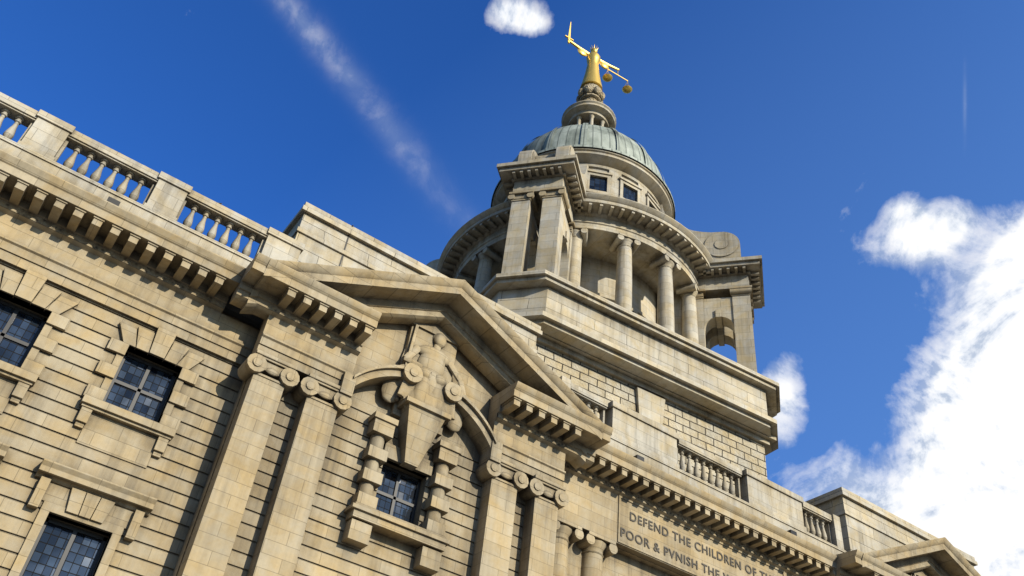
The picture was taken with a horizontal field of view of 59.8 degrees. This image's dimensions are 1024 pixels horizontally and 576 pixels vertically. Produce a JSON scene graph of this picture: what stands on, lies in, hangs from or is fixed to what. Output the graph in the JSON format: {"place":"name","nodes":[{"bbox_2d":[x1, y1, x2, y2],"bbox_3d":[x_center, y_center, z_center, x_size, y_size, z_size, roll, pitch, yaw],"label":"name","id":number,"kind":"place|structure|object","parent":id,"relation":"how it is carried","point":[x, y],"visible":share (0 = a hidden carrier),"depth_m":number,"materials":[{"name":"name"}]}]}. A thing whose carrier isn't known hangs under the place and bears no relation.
{"place":"outdoors","nodes":[
{"label":"outdoors","id":0,"kind":"place"},
{"bbox_2d":[223,293,262,327],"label":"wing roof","id":1,"kind":"structure","parent":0,"point":[250,319],"depth_m":28.70,"materials":[{"name":"black"}]},
{"bbox_2d":[0,0,1023,575],"label":"sky","id":2,"kind":"structure","parent":0,"point":[870,153],"materials":[{"name":"blue"}]},
{"bbox_2d":[492,147,673,218],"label":"dome drum","id":3,"kind":"object","parent":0,"point":[617,171],"visible":0.16,"depth_m":55.89,"materials":[{"name":"beige stone"}]},
{"bbox_2d":[589,176,651,207],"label":"tower window glass","id":4,"kind":"object","parent":3,"relation":"in","point":[597,183],"visible":0.11,"depth_m":55.04,"materials":[{"name":"glass"}]},
{"bbox_2d":[490,286,767,414],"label":"tower podium","id":5,"kind":"object","parent":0,"point":[558,304],"visible":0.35,"depth_m":43.34,"materials":[{"name":"beige stone"}]},
{"bbox_2d":[455,226,698,343],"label":"columns","id":6,"kind":"structure","parent":5,"relation":"on","point":[625,246],"depth_m":49.11,"materials":[{"name":"beige stone"}]},
{"bbox_2d":[437,192,712,295],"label":"curved entablature","id":7,"kind":"structure","parent":6,"relation":"on","point":[605,219],"depth_m":50.60,"materials":[{"name":"beige stone"}]},
{"bbox_2d":[479,269,779,455],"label":"tower mouldings","id":8,"kind":"object","parent":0,"point":[657,386],"visible":0.33,"depth_m":43.18,"materials":[{"name":"beige stone"}]},
{"bbox_2d":[536,342,766,495],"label":"tower base wall","id":9,"kind":"structure","parent":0,"point":[742,452],"depth_m":43.39,"materials":[{"name":"beige stone"}]},
{"bbox_3d":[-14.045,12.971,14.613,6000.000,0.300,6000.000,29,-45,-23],"label":"ground","id":10,"kind":"structure","parent":0,"visible":0},
{"bbox_2d":[0,261,241,575],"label":"wing wall","id":11,"kind":"structure","parent":10,"relation":"on","point":[76,450],"depth_m":23.96,"materials":[{"name":"beige stone"}]},
{"bbox_2d":[0,299,47,367],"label":"window frame","id":12,"kind":"object","parent":11,"relation":"attached to","point":[17,309],"visible":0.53,"depth_m":24.44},
{"bbox_2d":[0,304,42,365],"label":"window glass","id":13,"kind":"object","parent":12,"relation":"in","point":[24,327],"visible":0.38,"depth_m":24.35,"materials":[{"name":"blue glass"}]},
{"bbox_2d":[19,517,107,575],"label":"window frame","id":14,"kind":"object","parent":11,"relation":"attached to","point":[76,530],"visible":0.76,"depth_m":22.53,"materials":[{"name":"grey metal"}]},
{"bbox_2d":[22,523,101,575],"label":"window glass","id":15,"kind":"object","parent":14,"relation":"in","point":[47,554],"visible":0.6,"depth_m":22.35,"materials":[{"name":"blue glass"}]},
{"bbox_2d":[0,149,259,365],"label":"wing entablature","id":16,"kind":"structure","parent":11,"relation":"on","point":[61,260],"depth_m":26.23,"materials":[{"name":"beige stone"}]},
{"bbox_2d":[0,199,225,307],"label":"cornice molding","id":17,"kind":"object","parent":16,"relation":"attached to","point":[31,216],"visible":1,"depth_m":26.43,"materials":[{"name":"beige stone"}]},
{"bbox_2d":[0,92,304,292],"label":"balustrade","id":18,"kind":"object","parent":16,"relation":"on","point":[46,139],"visible":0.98,"depth_m":27.69,"materials":[{"name":"beige stone"}]},
{"bbox_2d":[103,353,176,421],"bbox_3d":[-10.727,2.986,25.532,1.600,2.000,0.100,29,-45,-23],"label":"window frame","id":19,"kind":"object","parent":11,"relation":"attached to","point":[138,390],"visible":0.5,"depth_m":25.69,"materials":[{"name":"grey stone"}]},
{"bbox_2d":[105,357,171,420],"bbox_3d":[-10.736,2.994,25.541,1.600,2.000,0.030,29,-45,-23],"label":"window glass","id":20,"kind":"object","parent":19,"relation":"in","point":[132,373],"visible":0.43,"depth_m":25.60,"materials":[{"name":"blue glass"}]},
{"bbox_2d":[107,196,796,535],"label":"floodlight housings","id":21,"kind":"object","parent":11,"relation":"attached to","point":[117,203],"visible":0.45,"depth_m":34.27,"materials":[{"name":"grey metal"}]},
{"bbox_2d":[172,252,612,575],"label":"pavilion","id":22,"kind":"structure","parent":10,"relation":"on","point":[430,380],"depth_m":28.25,"materials":[{"name":"stone"}]},
{"bbox_2d":[376,464,420,523],"bbox_3d":[-3.740,6.694,28.133,1.600,2.000,0.100,29,-45,-23],"label":"window frame","id":23,"kind":"object","parent":22,"relation":"attached to","point":[394,498],"visible":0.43,"depth_m":28.38,"materials":[{"name":"grey stone"}]},
{"bbox_2d":[376,467,416,522],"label":"window panes","id":24,"kind":"structure","parent":23,"relation":"in","point":[406,491],"depth_m":28.29,"materials":[{"name":"blue glass"}]},
{"bbox_2d":[272,306,568,449],"bbox_3d":[-2.706,3.216,29.938,11.700,0.190,0.063,29,-45,-23],"label":"pavilion bed mould","id":25,"kind":"object","parent":22,"relation":"attached to","point":[359,348],"visible":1,"depth_m":28.69,"materials":[{"name":"beige stone"}]},
{"bbox_2d":[222,312,670,575],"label":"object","id":26,"kind":"object","parent":10,"relation":"on","point":[617,564],"depth_m":33.02,"materials":[{"name":"stone"}]},
{"bbox_2d":[282,202,542,353],"bbox_3d":[-5.661,3.357,35.967,11.220,6.400,7.320,29,-45,-23],"label":"attic","id":27,"kind":"object","parent":26,"relation":"on","point":[321,235],"visible":0.21,"depth_m":33.94,"materials":[{"name":"stone"}]},
{"bbox_2d":[339,225,353,265],"bbox_3d":[-6.451,-0.227,32.466,0.050,5.710,0.160,29,-45,-23],"label":"lightning conductor tape","id":28,"kind":"object","parent":27,"relation":"attached to","point":[344,249],"visible":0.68,"depth_m":33.65,"materials":[{"name":"grey metal"}]},
{"bbox_2d":[426,145,764,371],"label":"tower corner pavilions","id":29,"kind":"object","parent":26,"relation":"on","point":[723,318],"visible":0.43,"depth_m":48.61,"materials":[{"name":"beige stone"}]},
{"bbox_2d":[491,123,674,219],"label":"dome","id":30,"kind":"structure","parent":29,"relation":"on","point":[585,135],"depth_m":57.70,"materials":[{"name":"green metal"}]},
{"bbox_2d":[561,100,615,150],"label":"lantern","id":31,"kind":"object","parent":30,"relation":"on","point":[592,112],"depth_m":65.77,"materials":[{"name":"beige stone"}]},
{"bbox_2d":[576,83,604,102],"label":"statue pedestal","id":32,"kind":"object","parent":31,"relation":"on","point":[590,91],"visible":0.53,"depth_m":68.27,"materials":[{"name":"stone"}]},
{"bbox_2d":[565,22,631,93],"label":"lady justice statue","id":33,"kind":"object","parent":32,"relation":"on","point":[592,74],"visible":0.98,"depth_m":71.75,"materials":[{"name":"gold metal"}]},
{"bbox_2d":[580,257,656,323],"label":"drum wall","id":34,"kind":"structure","parent":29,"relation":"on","point":[597,277],"depth_m":50.45,"materials":[{"name":"stone"}]},
{"bbox_2d":[508,186,753,323],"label":"column capitals","id":35,"kind":"object","parent":29,"relation":"attached to","point":[562,193],"visible":0.24,"depth_m":47.41,"materials":[{"name":"beige stone"}]},
{"bbox_2d":[803,487,977,566],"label":"attic","id":36,"kind":"object","parent":26,"relation":"on","point":[867,526],"visible":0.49,"depth_m":45.40,"materials":[{"name":"stone"}]},
{"bbox_2d":[553,444,837,575],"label":"wall","id":37,"kind":"structure","parent":10,"relation":"on","point":[593,517],"depth_m":34.40,"materials":[{"name":"beige stone"}]},
{"bbox_2d":[620,527,728,575],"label":"inscription","id":38,"kind":"object","parent":37,"relation":"attached to","point":[667,551],"visible":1,"depth_m":34.19,"materials":[{"name":"grey stone"}]},
{"bbox_2d":[565,462,809,575],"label":"bed mould","id":39,"kind":"object","parent":37,"relation":"attached to","point":[658,507],"visible":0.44,"depth_m":35.37,"materials":[{"name":"beige stone"}]},
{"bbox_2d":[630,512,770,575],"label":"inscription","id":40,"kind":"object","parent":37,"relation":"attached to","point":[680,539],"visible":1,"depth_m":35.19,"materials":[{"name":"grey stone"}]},
{"bbox_2d":[559,375,845,554],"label":"parapet","id":41,"kind":"structure","parent":37,"relation":"on","point":[654,444],"depth_m":37.36,"materials":[{"name":"beige stone"}]},
{"bbox_2d":[835,537,980,575],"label":"pavilion","id":42,"kind":"structure","parent":10,"relation":"on","point":[943,556],"depth_m":40.88,"materials":[{"name":"stone"}]}
]}

